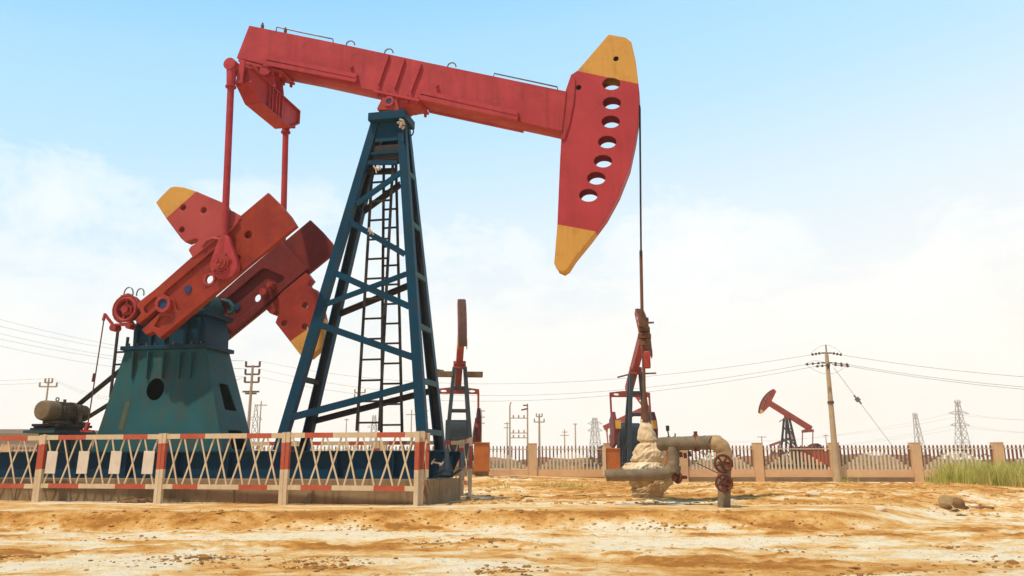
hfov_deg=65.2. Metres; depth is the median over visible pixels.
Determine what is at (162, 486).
barrier panel
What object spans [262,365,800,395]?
overhead cable
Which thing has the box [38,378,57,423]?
utility pole
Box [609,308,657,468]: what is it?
pumpjack
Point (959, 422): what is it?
pylon
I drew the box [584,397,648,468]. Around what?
pumpjack
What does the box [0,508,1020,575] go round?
soil clods
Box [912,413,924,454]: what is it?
pylon
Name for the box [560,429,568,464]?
utility pole
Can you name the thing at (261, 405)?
utility pole
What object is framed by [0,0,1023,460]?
sky
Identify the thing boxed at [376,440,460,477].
barrier panel
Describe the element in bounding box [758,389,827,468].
pumpjack
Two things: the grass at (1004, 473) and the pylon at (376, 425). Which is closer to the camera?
the grass at (1004, 473)
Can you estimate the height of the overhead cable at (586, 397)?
2.898 m
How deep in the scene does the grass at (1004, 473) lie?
27.53 m
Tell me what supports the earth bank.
on the ground at (911, 521)
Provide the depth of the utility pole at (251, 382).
63.80 m
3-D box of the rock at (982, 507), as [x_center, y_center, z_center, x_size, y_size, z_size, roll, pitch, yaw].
[9.035,4.209,15.286,0.312,0.089,0.247,-8,-15,31]
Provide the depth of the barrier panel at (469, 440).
16.23 m
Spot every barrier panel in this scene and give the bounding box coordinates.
[0,435,42,501]
[35,433,162,503]
[157,432,285,504]
[252,441,293,450]
[282,431,420,505]
[295,441,376,450]
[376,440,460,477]
[419,431,429,505]
[461,437,472,497]
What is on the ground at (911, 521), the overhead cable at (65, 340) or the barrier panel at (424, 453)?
the barrier panel at (424, 453)
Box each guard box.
[473,442,489,476]
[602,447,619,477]
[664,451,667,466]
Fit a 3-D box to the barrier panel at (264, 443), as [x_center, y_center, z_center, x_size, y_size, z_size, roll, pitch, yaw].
[-6.102,4.259,18.929,2.044,1.240,0.068,-3,-13,13]
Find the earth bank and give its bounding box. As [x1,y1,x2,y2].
[464,453,1023,469]
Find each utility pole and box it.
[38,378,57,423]
[242,361,260,431]
[255,401,266,446]
[354,389,365,450]
[406,410,414,440]
[481,410,484,441]
[504,422,508,468]
[534,413,544,468]
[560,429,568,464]
[805,345,893,481]
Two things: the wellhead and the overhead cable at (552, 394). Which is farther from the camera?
the overhead cable at (552, 394)
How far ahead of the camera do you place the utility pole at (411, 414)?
128.38 m
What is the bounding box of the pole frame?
[509,402,528,468]
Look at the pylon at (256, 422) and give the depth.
325.75 m
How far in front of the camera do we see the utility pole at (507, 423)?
137.53 m
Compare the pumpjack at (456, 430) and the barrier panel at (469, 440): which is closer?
the barrier panel at (469, 440)
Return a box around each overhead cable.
[0,319,238,360]
[1,326,231,360]
[2,346,244,376]
[3,334,241,368]
[262,355,807,383]
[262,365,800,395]
[262,366,814,400]
[844,355,1022,376]
[851,366,1016,388]
[853,365,1019,386]
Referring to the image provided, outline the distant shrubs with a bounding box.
[473,450,1023,469]
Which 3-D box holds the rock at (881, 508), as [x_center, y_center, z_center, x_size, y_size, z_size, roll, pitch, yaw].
[5.862,3.509,12.706,0.184,0.102,0.151,0,-12,0]
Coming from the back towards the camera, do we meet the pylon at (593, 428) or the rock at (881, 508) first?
the pylon at (593, 428)
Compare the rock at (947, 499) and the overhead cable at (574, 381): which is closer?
the rock at (947, 499)
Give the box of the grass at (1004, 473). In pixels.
[918,454,1023,487]
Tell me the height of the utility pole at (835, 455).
7.428 m
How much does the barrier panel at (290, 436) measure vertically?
1.240 m
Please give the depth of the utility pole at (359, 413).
94.40 m
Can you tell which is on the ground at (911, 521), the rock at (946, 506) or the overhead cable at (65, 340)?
the rock at (946, 506)
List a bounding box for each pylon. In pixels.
[251,404,261,448]
[368,415,377,450]
[587,418,601,457]
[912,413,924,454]
[950,400,973,458]
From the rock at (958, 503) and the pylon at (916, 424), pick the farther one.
the pylon at (916, 424)
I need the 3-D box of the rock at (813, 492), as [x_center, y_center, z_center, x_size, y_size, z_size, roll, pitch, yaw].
[6.486,4.441,17.229,0.312,0.140,0.213,0,-12,0]
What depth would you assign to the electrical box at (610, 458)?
36.66 m
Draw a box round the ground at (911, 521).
[0,475,1023,575]
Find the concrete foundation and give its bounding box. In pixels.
[0,477,460,504]
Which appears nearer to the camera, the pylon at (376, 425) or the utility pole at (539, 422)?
the utility pole at (539, 422)
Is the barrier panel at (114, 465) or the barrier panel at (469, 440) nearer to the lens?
the barrier panel at (114, 465)
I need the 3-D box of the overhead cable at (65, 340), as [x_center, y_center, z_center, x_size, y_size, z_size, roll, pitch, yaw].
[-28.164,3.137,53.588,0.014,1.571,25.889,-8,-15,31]
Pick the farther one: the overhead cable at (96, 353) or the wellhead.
the overhead cable at (96, 353)
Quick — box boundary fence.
[1,442,1023,481]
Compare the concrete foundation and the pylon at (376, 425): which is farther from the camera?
the pylon at (376, 425)
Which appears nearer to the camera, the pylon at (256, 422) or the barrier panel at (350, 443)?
the barrier panel at (350, 443)
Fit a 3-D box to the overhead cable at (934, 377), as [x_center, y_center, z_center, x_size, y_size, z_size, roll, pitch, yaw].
[24.665,4.750,42.092,12.902,1.710,0.018,-2,-13,10]
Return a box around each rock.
[806,491,819,494]
[875,506,886,510]
[938,495,955,504]
[939,503,952,509]
[952,498,964,508]
[968,504,978,507]
[976,506,993,508]
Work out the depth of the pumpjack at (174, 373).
15.41 m
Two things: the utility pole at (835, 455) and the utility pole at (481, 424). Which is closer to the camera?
the utility pole at (835, 455)
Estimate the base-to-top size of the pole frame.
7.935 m
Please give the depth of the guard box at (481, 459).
36.68 m
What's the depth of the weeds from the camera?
24.79 m
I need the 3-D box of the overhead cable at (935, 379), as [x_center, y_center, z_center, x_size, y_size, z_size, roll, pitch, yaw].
[24.554,4.831,41.793,12.994,1.693,0.018,-2,-13,7]
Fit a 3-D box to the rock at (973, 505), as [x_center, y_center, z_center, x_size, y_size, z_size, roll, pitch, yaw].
[8.646,4.081,14.989,0.164,0.078,0.155,0,-12,0]
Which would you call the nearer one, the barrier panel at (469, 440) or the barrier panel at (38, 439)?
the barrier panel at (38, 439)
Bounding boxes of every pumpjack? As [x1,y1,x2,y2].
[0,23,653,478]
[437,299,482,475]
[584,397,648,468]
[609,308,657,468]
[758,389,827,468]
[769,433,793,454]
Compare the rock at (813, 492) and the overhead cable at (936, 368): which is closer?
the rock at (813, 492)
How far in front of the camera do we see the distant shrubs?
155.22 m
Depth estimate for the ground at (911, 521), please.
10.19 m
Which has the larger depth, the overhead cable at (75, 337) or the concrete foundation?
the overhead cable at (75, 337)
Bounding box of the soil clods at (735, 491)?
[0,476,1023,575]
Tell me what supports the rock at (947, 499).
on the ground at (911, 521)
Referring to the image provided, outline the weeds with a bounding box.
[490,475,859,489]
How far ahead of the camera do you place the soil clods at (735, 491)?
13.53 m
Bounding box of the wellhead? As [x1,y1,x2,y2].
[605,346,732,507]
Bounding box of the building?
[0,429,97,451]
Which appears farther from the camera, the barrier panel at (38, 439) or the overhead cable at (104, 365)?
the overhead cable at (104, 365)

